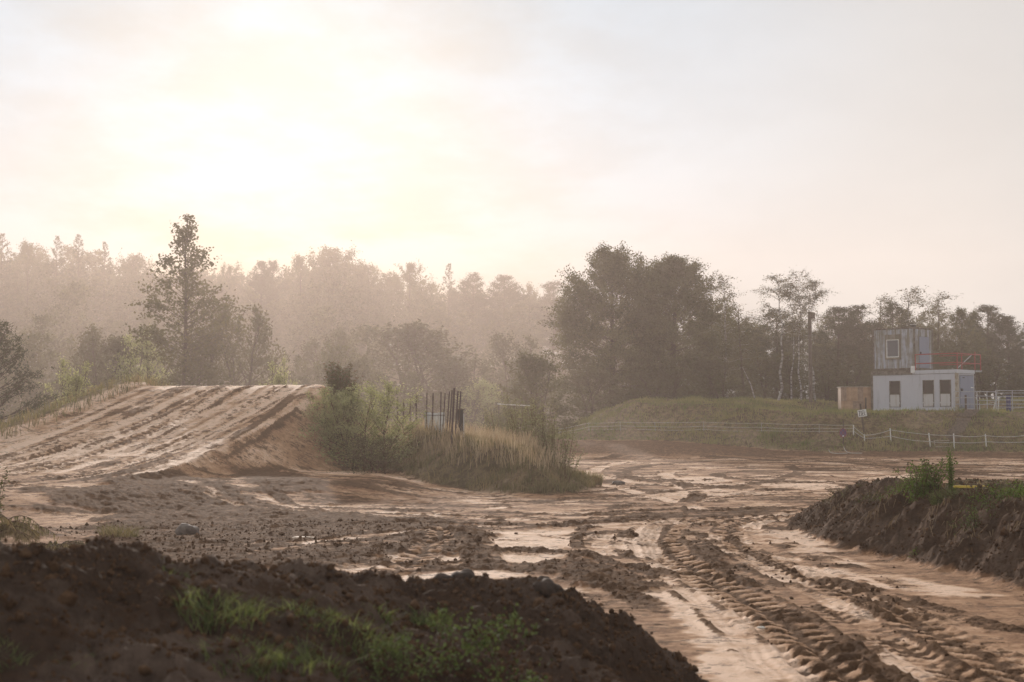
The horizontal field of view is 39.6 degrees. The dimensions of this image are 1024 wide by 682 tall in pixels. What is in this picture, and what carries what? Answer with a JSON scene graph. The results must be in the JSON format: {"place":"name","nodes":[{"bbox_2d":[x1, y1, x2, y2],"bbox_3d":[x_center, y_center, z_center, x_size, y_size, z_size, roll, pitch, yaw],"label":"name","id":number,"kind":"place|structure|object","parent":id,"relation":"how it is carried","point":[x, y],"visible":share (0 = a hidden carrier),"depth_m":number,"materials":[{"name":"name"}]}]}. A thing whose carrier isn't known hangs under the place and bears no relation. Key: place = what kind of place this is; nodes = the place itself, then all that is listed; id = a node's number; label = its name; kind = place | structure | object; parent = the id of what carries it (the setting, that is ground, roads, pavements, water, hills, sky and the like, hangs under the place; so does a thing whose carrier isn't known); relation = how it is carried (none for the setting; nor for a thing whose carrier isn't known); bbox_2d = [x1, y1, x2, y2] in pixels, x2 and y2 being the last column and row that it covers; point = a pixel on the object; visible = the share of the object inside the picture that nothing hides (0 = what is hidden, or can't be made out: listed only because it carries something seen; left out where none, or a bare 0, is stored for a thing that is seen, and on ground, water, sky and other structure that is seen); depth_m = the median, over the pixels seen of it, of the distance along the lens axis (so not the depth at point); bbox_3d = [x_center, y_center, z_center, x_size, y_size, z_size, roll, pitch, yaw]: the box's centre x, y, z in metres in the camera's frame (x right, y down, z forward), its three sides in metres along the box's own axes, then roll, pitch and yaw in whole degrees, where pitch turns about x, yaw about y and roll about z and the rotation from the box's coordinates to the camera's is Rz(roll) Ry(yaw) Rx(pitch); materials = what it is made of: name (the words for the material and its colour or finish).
{"place":"outdoors","nodes":[
{"label":"outdoors","id":0,"kind":"place"},
{"bbox_2d":[0,366,1023,681],"bbox_3d":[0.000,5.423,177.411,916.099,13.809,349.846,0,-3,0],"label":"ground","id":1,"kind":"structure","parent":0,"point":[758,496],"depth_m":21.64,"materials":[{"name":"soil"}]},
{"bbox_2d":[0,233,21,348],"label":"spruce tree","id":2,"kind":"object","parent":1,"relation":"on","point":[4,261],"visible":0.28,"depth_m":293.88,"materials":[{"name":"green plant"}]},
{"bbox_2d":[1,238,51,358],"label":"broadleaf tree","id":3,"kind":"object","parent":1,"relation":"on","point":[26,249],"visible":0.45,"depth_m":297.17,"materials":[{"name":"green plant"}]},
{"bbox_2d":[0,513,55,545],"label":"drooping bush","id":4,"kind":"object","parent":1,"relation":"on","point":[9,527],"visible":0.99,"depth_m":20.30,"materials":[{"name":"green plant"}]},
{"bbox_2d":[0,319,68,422],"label":"broadleaf bush","id":5,"kind":"object","parent":1,"relation":"on","point":[5,393],"visible":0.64,"depth_m":58.18,"materials":[{"name":"leaves"},{"name":"bark"}]},
{"bbox_2d":[36,236,66,353],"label":"spruce tree","id":6,"kind":"object","parent":1,"relation":"on","point":[61,261],"visible":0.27,"depth_m":290.11,"materials":[{"name":"green plant"}]},
{"bbox_2d":[28,537,86,550],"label":"drooping bush","id":7,"kind":"object","parent":1,"relation":"on","point":[54,545],"visible":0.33,"depth_m":19.71,"materials":[{"name":"green plant"}]},
{"bbox_2d":[39,352,99,413],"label":"bush","id":8,"kind":"object","parent":1,"relation":"on","point":[76,384],"visible":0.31,"depth_m":65.75,"materials":[{"name":"green plant"}]},
{"bbox_2d":[60,234,92,351],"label":"spruce tree","id":9,"kind":"object","parent":1,"relation":"on","point":[77,257],"visible":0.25,"depth_m":289.81,"materials":[{"name":"green plant"}]},
{"bbox_2d":[46,323,137,411],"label":"bush","id":10,"kind":"object","parent":1,"relation":"on","point":[92,343],"visible":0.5,"depth_m":118.14,"materials":[{"name":"green plant"}]},
{"bbox_2d":[89,241,115,326],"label":"spruce tree","id":11,"kind":"object","parent":1,"relation":"on","point":[103,267],"visible":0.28,"depth_m":293.77,"materials":[{"name":"green plant"}]},
{"bbox_2d":[93,522,147,537],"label":"grass tuft","id":12,"kind":"object","parent":1,"relation":"on","point":[117,532],"visible":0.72,"depth_m":21.51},
{"bbox_2d":[100,248,161,358],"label":"broadleaf tree","id":13,"kind":"object","parent":1,"relation":"on","point":[137,265],"visible":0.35,"depth_m":304.48,"materials":[{"name":"green plant"}]},
{"bbox_2d":[105,324,176,385],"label":"bush","id":14,"kind":"object","parent":1,"relation":"on","point":[150,368],"visible":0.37,"depth_m":115.97,"materials":[{"name":"green plant"}]},
{"bbox_2d":[119,214,252,385],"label":"tree","id":15,"kind":"object","parent":1,"relation":"on","point":[159,338],"visible":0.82,"depth_m":109.93,"materials":[{"name":"green plant"}]},
{"bbox_2d":[175,523,198,534],"bbox_3d":[-5.296,3.120,23.235,0.400,0.288,0.332,0,-3,0],"label":"stone","id":16,"kind":"object","parent":1,"relation":"on","point":[185,528],"visible":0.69,"depth_m":23.10,"materials":[{"name":"stone"}]},
{"bbox_2d":[0,381,389,473],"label":"dirt jump mound","id":17,"kind":"object","parent":1,"relation":"on","point":[148,428],"visible":0.84,"depth_m":43.30,"materials":[{"name":"soil"}]},
{"bbox_2d":[0,372,173,438],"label":"shoulder grass","id":18,"kind":"structure","parent":17,"relation":"on","point":[53,407],"depth_m":46.43,"materials":[{"name":"green plant"}]},
{"bbox_2d":[300,386,369,449],"bbox_3d":[-5.534,2.397,45.093,2.740,2.091,2.334,-3,-4,39],"label":"willow bush","id":19,"kind":"object","parent":17,"relation":"on","point":[315,414],"visible":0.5,"depth_m":44.97,"materials":[{"name":"green plant"}]},
{"bbox_2d":[321,361,363,399],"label":"bush","id":20,"kind":"object","parent":17,"relation":"on","point":[337,382],"visible":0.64,"depth_m":46.38,"materials":[{"name":"green plant"}]},
{"bbox_2d":[149,324,242,385],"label":"bush","id":21,"kind":"object","parent":1,"relation":"on","point":[203,359],"visible":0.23,"depth_m":114.50,"materials":[{"name":"green plant"}]},
{"bbox_2d":[205,260,250,362],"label":"broadleaf tree","id":22,"kind":"object","parent":1,"relation":"on","point":[230,284],"visible":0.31,"depth_m":308.85,"materials":[{"name":"green plant"}]},
{"bbox_2d":[195,296,300,385],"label":"bush","id":23,"kind":"object","parent":1,"relation":"on","point":[257,322],"visible":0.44,"depth_m":123.11,"materials":[{"name":"green plant"}]},
{"bbox_2d":[239,260,283,350],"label":"tree","id":24,"kind":"object","parent":1,"relation":"on","point":[259,288],"visible":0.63,"depth_m":292.90,"materials":[{"name":"green plant"}]},
{"bbox_2d":[256,259,292,350],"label":"pine tree","id":25,"kind":"object","parent":1,"relation":"on","point":[274,266],"visible":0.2,"depth_m":305.01,"materials":[{"name":"green plant"}]},
{"bbox_2d":[259,351,299,385],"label":"bush","id":26,"kind":"object","parent":1,"relation":"on","point":[279,377],"visible":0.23,"depth_m":80.07,"materials":[{"name":"green plant"}]},
{"bbox_2d":[272,252,322,368],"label":"broadleaf tree","id":27,"kind":"object","parent":1,"relation":"on","point":[299,262],"visible":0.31,"depth_m":304.46,"materials":[{"name":"green plant"}]},
{"bbox_2d":[282,328,366,405],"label":"bush","id":28,"kind":"object","parent":1,"relation":"on","point":[308,349],"visible":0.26,"depth_m":167.00,"materials":[{"name":"green plant"}]},
{"bbox_2d":[294,240,382,361],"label":"broadleaf tree","id":29,"kind":"object","parent":1,"relation":"on","point":[336,258],"visible":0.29,"depth_m":306.57,"materials":[{"name":"green plant"}]},
{"bbox_2d":[0,244,684,427],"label":"misty wood","id":30,"kind":"object","parent":1,"relation":"on","point":[53,330],"visible":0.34,"depth_m":271.79,"materials":[{"name":"green plant"}]},
{"bbox_2d":[0,538,708,681],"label":"earth heap","id":31,"kind":"object","parent":1,"relation":"on","point":[130,660],"visible":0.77,"depth_m":6.81,"materials":[{"name":"soil"}]},
{"bbox_2d":[161,580,290,635],"bbox_3d":[-1.351,1.251,6.639,0.616,0.223,0.637,1,-4,-19],"label":"grass tuft","id":32,"kind":"object","parent":31,"relation":"on","point":[252,614],"visible":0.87,"depth_m":6.62,"materials":[{"name":"green plant"}]},
{"bbox_2d":[183,634,301,681],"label":"grass tuft","id":33,"kind":"object","parent":31,"relation":"on","point":[248,671],"visible":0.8,"depth_m":6.09,"materials":[{"name":"green plant"}]},
{"bbox_2d":[237,633,373,681],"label":"grass tuft","id":34,"kind":"object","parent":31,"relation":"on","point":[310,661],"visible":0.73,"depth_m":6.31,"materials":[{"name":"green plant"}]},
{"bbox_2d":[261,596,354,637],"bbox_3d":[-0.994,1.338,6.825,0.493,0.211,0.514,0,-3,0],"label":"grass tuft","id":35,"kind":"object","parent":31,"relation":"on","point":[304,610],"visible":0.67,"depth_m":6.84,"materials":[{"name":"green plant"}]},
{"bbox_2d":[307,609,416,665],"bbox_3d":[-0.766,1.419,6.864,0.598,0.279,0.625,3,-5,-42],"label":"grass tuft","id":36,"kind":"object","parent":31,"relation":"on","point":[356,638],"visible":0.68,"depth_m":6.82,"materials":[{"name":"green plant"}]},
{"bbox_2d":[353,625,455,681],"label":"bramble bush","id":37,"kind":"object","parent":31,"relation":"on","point":[391,649],"visible":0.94,"depth_m":6.49,"materials":[{"name":"green plant"}]},
{"bbox_2d":[397,603,456,629],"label":"grass tuft","id":38,"kind":"object","parent":31,"relation":"on","point":[415,619],"visible":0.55,"depth_m":7.73,"materials":[{"name":"plant"}]},
{"bbox_2d":[399,603,551,681],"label":"bramble bush","id":39,"kind":"object","parent":31,"relation":"on","point":[485,641],"visible":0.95,"depth_m":6.72,"materials":[{"name":"green plant"}]},
{"bbox_2d":[532,578,558,597],"bbox_3d":[0.205,1.502,8.625,0.150,0.123,0.145,2,-4,-36],"label":"stone","id":40,"kind":"object","parent":31,"relation":"on","point":[546,587],"visible":0.91,"depth_m":8.58,"materials":[{"name":"stone"}]},
{"bbox_2d":[337,258,398,362],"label":"broadleaf tree","id":41,"kind":"object","parent":1,"relation":"on","point":[375,292],"visible":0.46,"depth_m":307.71,"materials":[{"name":"green plant"}]},
{"bbox_2d":[380,258,442,366],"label":"broadleaf tree","id":42,"kind":"object","parent":1,"relation":"on","point":[396,282],"visible":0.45,"depth_m":302.94,"materials":[{"name":"green plant"}]},
{"bbox_2d":[338,316,513,424],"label":"bush","id":43,"kind":"object","parent":1,"relation":"on","point":[405,335],"visible":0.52,"depth_m":158.50,"materials":[{"name":"green plant"}]},
{"bbox_2d":[431,263,464,368],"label":"spruce tree","id":44,"kind":"object","parent":1,"relation":"on","point":[451,299],"visible":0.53,"depth_m":297.12,"materials":[{"name":"green plant"}]},
{"bbox_2d":[417,355,503,423],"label":"bush","id":45,"kind":"object","parent":1,"relation":"on","point":[463,371],"visible":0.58,"depth_m":154.96,"materials":[{"name":"green plant"}]},
{"bbox_2d":[446,272,498,358],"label":"broadleaf tree","id":46,"kind":"object","parent":1,"relation":"on","point":[476,299],"visible":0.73,"depth_m":296.31,"materials":[{"name":"green plant"}]},
{"bbox_2d":[439,377,508,428],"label":"bush","id":47,"kind":"object","parent":1,"relation":"on","point":[485,390],"visible":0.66,"depth_m":138.36,"materials":[{"name":"green plant"}]},
{"bbox_2d":[358,424,597,493],"bbox_3d":[-1.779,3.766,46.641,6.771,1.626,21.119,1,-4,-22],"label":"island mound","id":48,"kind":"object","parent":1,"relation":"on","point":[474,469],"visible":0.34,"depth_m":39.91,"materials":[{"name":"green plant"}]},
{"bbox_2d":[294,376,431,470],"bbox_3d":[-4.546,2.638,44.009,4.335,3.152,3.692,-1,-3,10],"label":"willow bush","id":49,"kind":"object","parent":48,"relation":"on","point":[360,417],"visible":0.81,"depth_m":43.84,"materials":[{"name":"green plant"}]},
{"bbox_2d":[329,435,415,474],"bbox_3d":[-3.982,3.349,41.944,3.079,1.267,2.990,2,-4,-26],"label":"willow bush","id":50,"kind":"object","parent":48,"relation":"on","point":[358,440],"visible":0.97,"depth_m":41.89,"materials":[{"name":"green plant"}]},
{"bbox_2d":[387,416,561,468],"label":"dry grass","id":51,"kind":"structure","parent":48,"relation":"on","point":[496,435],"depth_m":41.33,"materials":[{"name":"beige plant"}]},
{"bbox_2d":[474,401,528,435],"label":"tall herbs","id":52,"kind":"object","parent":48,"relation":"on","point":[490,421],"visible":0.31,"depth_m":46.87,"materials":[{"name":"green plant"}]},
{"bbox_2d":[494,386,564,451],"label":"tall herbs","id":53,"kind":"object","parent":48,"relation":"on","point":[512,423],"visible":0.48,"depth_m":43.71,"materials":[{"name":"green plant"}]},
{"bbox_2d":[523,409,587,472],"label":"tall herbs","id":54,"kind":"object","parent":48,"relation":"on","point":[542,432],"visible":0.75,"depth_m":42.22,"materials":[{"name":"green plant"}]},
{"bbox_2d":[478,274,529,363],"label":"broadleaf tree","id":55,"kind":"object","parent":1,"relation":"on","point":[506,289],"visible":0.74,"depth_m":296.83,"materials":[{"name":"green plant"}]},
{"bbox_2d":[0,476,1023,681],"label":"soil clods","id":56,"kind":"object","parent":1,"relation":"on","point":[68,598],"visible":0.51,"depth_m":7.41,"materials":[{"name":"brown soil"}]},
{"bbox_2d":[478,330,555,412],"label":"bush","id":57,"kind":"object","parent":1,"relation":"on","point":[497,347],"visible":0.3,"depth_m":166.93,"materials":[{"name":"green plant"}]},
{"bbox_2d":[511,281,548,354],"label":"broadleaf tree","id":58,"kind":"object","parent":1,"relation":"on","point":[529,300],"visible":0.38,"depth_m":312.07,"materials":[{"name":"green plant"}]},
{"bbox_2d":[530,281,571,364],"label":"pine tree","id":59,"kind":"object","parent":1,"relation":"on","point":[544,301],"visible":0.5,"depth_m":292.44,"materials":[{"name":"green plant"}]},
{"bbox_2d":[0,0,1023,400],"label":"sky","id":60,"kind":"structure","parent":0,"point":[873,149],"materials":[{"name":"white"}]},
{"bbox_2d":[556,399,1023,452],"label":"embankment","id":61,"kind":"structure","parent":0,"point":[835,421],"depth_m":85.71,"materials":[{"name":"soil"}]},
{"bbox_2d":[476,350,589,438],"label":"bush","id":62,"kind":"object","parent":61,"relation":"on","point":[535,370],"visible":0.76,"depth_m":95.36,"materials":[{"name":"green plant"}]},
{"bbox_2d":[544,364,631,418],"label":"bush","id":63,"kind":"object","parent":61,"relation":"on","point":[596,375],"visible":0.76,"depth_m":98.98,"materials":[{"name":"green plant"}]},
{"bbox_2d":[538,240,691,417],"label":"broadleaf tree","id":64,"kind":"object","parent":61,"relation":"on","point":[613,273],"visible":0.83,"depth_m":104.29,"materials":[{"name":"green plant"}]},
{"bbox_2d":[604,252,745,401],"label":"broadleaf tree","id":65,"kind":"object","parent":61,"relation":"on","point":[682,271],"visible":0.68,"depth_m":105.65,"materials":[{"name":"green plant"}]},
{"bbox_2d":[558,422,852,432],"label":"tape fence","id":66,"kind":"object","parent":61,"relation":"on","point":[722,430],"visible":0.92,"depth_m":85.91,"materials":[{"name":"plastic"}]},
{"bbox_2d":[693,272,763,398],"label":"birch tree","id":67,"kind":"object","parent":61,"relation":"on","point":[726,309],"visible":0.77,"depth_m":108.06,"materials":[{"name":"green plant"}]},
{"bbox_2d":[717,302,774,397],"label":"birch tree","id":68,"kind":"object","parent":61,"relation":"on","point":[742,336],"visible":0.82,"depth_m":108.25,"materials":[{"name":"green plant"}]},
{"bbox_2d":[738,308,812,398],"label":"pine tree","id":69,"kind":"object","parent":61,"relation":"on","point":[776,338],"visible":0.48,"depth_m":121.67,"materials":[{"name":"green plant"}]},
{"bbox_2d":[746,273,816,400],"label":"birch tree","id":70,"kind":"object","parent":61,"relation":"on","point":[767,327],"visible":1,"depth_m":100.98,"materials":[{"name":"green plant"}]},
{"bbox_2d":[546,395,1023,451],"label":"bank grass","id":71,"kind":"structure","parent":61,"relation":"on","point":[692,400],"depth_m":87.34,"materials":[{"name":"green plant"}]},
{"bbox_2d":[773,283,813,399],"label":"birch tree","id":72,"kind":"object","parent":61,"relation":"on","point":[789,290],"visible":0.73,"depth_m":101.98,"materials":[{"name":"green plant"}]},
{"bbox_2d":[777,265,824,400],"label":"birch tree","id":73,"kind":"object","parent":61,"relation":"on","point":[803,289],"visible":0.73,"depth_m":101.92,"materials":[{"name":"green plant"}]},
{"bbox_2d":[785,278,832,400],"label":"birch tree","id":74,"kind":"object","parent":61,"relation":"on","point":[815,297],"visible":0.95,"depth_m":100.91,"materials":[{"name":"green plant"}]},
{"bbox_2d":[808,311,814,401],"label":"utility pole","id":75,"kind":"object","parent":61,"relation":"on","point":[810,313],"visible":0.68,"depth_m":100.53,"materials":[{"name":"grey wood"}]},
{"bbox_2d":[786,351,872,401],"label":"bush","id":76,"kind":"object","parent":61,"relation":"on","point":[828,394],"visible":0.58,"depth_m":107.54,"materials":[{"name":"green plant"}]},
{"bbox_2d":[799,306,872,401],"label":"pine tree","id":77,"kind":"object","parent":61,"relation":"on","point":[831,323],"visible":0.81,"depth_m":119.66,"materials":[{"name":"green plant"}]},
{"bbox_2d":[668,293,1023,401],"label":"dark wood","id":78,"kind":"object","parent":61,"relation":"on","point":[919,319],"visible":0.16,"depth_m":131.43,"materials":[{"name":"green plant"}]},
{"bbox_2d":[837,386,870,410],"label":"plywood shed","id":79,"kind":"structure","parent":61,"relation":"on","point":[852,397],"depth_m":93.16,"materials":[{"name":"beige paint"}]},
{"bbox_2d":[833,303,884,385],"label":"pine tree","id":80,"kind":"object","parent":61,"relation":"on","point":[857,310],"visible":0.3,"depth_m":120.75,"materials":[{"name":"green plant"}]},
{"bbox_2d":[844,293,901,368],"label":"birch tree","id":81,"kind":"object","parent":61,"relation":"on","point":[882,300],"visible":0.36,"depth_m":119.91,"materials":[{"name":"green plant"}]},
{"bbox_2d":[864,300,916,367],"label":"pine tree","id":82,"kind":"object","parent":61,"relation":"on","point":[890,314],"visible":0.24,"depth_m":116.85,"materials":[{"name":"green plant"}]},
{"bbox_2d":[870,285,948,365],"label":"birch tree","id":83,"kind":"object","parent":61,"relation":"on","point":[912,291],"visible":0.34,"depth_m":119.44,"materials":[{"name":"green plant"}]},
{"bbox_2d":[871,352,981,410],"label":"site cabin","id":84,"kind":"object","parent":61,"relation":"on","point":[913,388],"visible":0.84,"depth_m":90.35,"materials":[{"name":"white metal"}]},
{"bbox_2d":[873,327,933,370],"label":"container cabin","id":85,"kind":"object","parent":84,"relation":"on","point":[896,349],"visible":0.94,"depth_m":91.74,"materials":[{"name":"grey metal"}]},
{"bbox_2d":[885,334,900,359],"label":"window","id":86,"kind":"structure","parent":85,"relation":"in","point":[892,342],"depth_m":91.81,"materials":[{"name":"white plastic"}]},
{"bbox_2d":[919,336,929,367],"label":"door","id":87,"kind":"structure","parent":85,"relation":"in","point":[923,341],"depth_m":91.61,"materials":[{"name":"blue paint"}]},
{"bbox_2d":[960,375,973,407],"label":"door","id":88,"kind":"structure","parent":84,"relation":"in","point":[966,382],"depth_m":89.51,"materials":[{"name":"blue paint"}]},
{"bbox_2d":[853,425,1023,448],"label":"tape fence","id":89,"kind":"object","parent":61,"relation":"on","point":[953,435],"visible":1,"depth_m":82.14,"materials":[{"name":"white plastic"}]},
{"bbox_2d":[917,290,962,367],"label":"birch tree","id":90,"kind":"object","parent":61,"relation":"on","point":[937,341],"visible":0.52,"depth_m":119.08,"materials":[{"name":"green plant"}]},
{"bbox_2d":[946,409,978,437],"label":"hillside stairs","id":91,"kind":"structure","parent":61,"relation":"on","point":[960,425],"depth_m":85.04,"materials":[{"name":"grey concrete"}]},
{"bbox_2d":[934,306,994,396],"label":"broadleaf tree","id":92,"kind":"object","parent":61,"relation":"on","point":[961,321],"visible":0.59,"depth_m":115.73,"materials":[{"name":"green plant"}]},
{"bbox_2d":[947,352,1023,399],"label":"bush","id":93,"kind":"object","parent":61,"relation":"on","point":[988,362],"visible":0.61,"depth_m":107.27,"materials":[{"name":"green plant"}]},
{"bbox_2d":[953,304,1022,394],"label":"pine tree","id":94,"kind":"object","parent":61,"relation":"on","point":[993,318],"visible":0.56,"depth_m":125.80,"materials":[{"name":"green plant"}]},
{"bbox_2d":[983,314,1023,392],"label":"pine tree","id":95,"kind":"object","parent":61,"relation":"on","point":[1007,340],"visible":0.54,"depth_m":125.82,"materials":[{"name":"green plant"}]},
{"bbox_2d":[999,323,1023,394],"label":"spruce tree","id":96,"kind":"object","parent":61,"relation":"on","point":[1014,356],"visible":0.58,"depth_m":122.23,"materials":[{"name":"green plant"}]},
{"bbox_2d":[788,477,1023,581],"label":"earth bank","id":97,"kind":"structure","parent":0,"point":[995,563],"depth_m":19.25,"materials":[{"name":"soil"}]},
{"bbox_2d":[811,480,1023,545],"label":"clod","id":98,"kind":"object","parent":97,"relation":"hanging from","point":[963,507],"visible":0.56,"depth_m":20.02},
{"bbox_2d":[892,455,958,503],"bbox_3d":[5.977,2.031,20.602,0.902,0.756,0.927,0,-3,0],"label":"weed plant","id":99,"kind":"object","parent":97,"relation":"on","point":[926,479],"visible":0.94,"depth_m":20.55,"materials":[{"name":"green plant"}]},
{"bbox_2d":[945,447,955,491],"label":"weed plant","id":100,"kind":"object","parent":97,"relation":"on","point":[949,476],"visible":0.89,"depth_m":20.23,"materials":[{"name":"green plant"}]},
{"bbox_2d":[946,489,1015,534],"bbox_3d":[6.006,2.205,18.172,0.738,0.629,0.716,1,-3,-9],"label":"weed plant","id":101,"kind":"object","parent":97,"relation":"on","point":[975,517],"visible":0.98,"depth_m":18.20,"materials":[{"name":"green plant"}]},
{"bbox_2d":[964,479,1023,503],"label":"weed plant","id":102,"kind":"object","parent":97,"relation":"on","point":[1020,490],"visible":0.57,"depth_m":18.82,"materials":[{"name":"green plant"}]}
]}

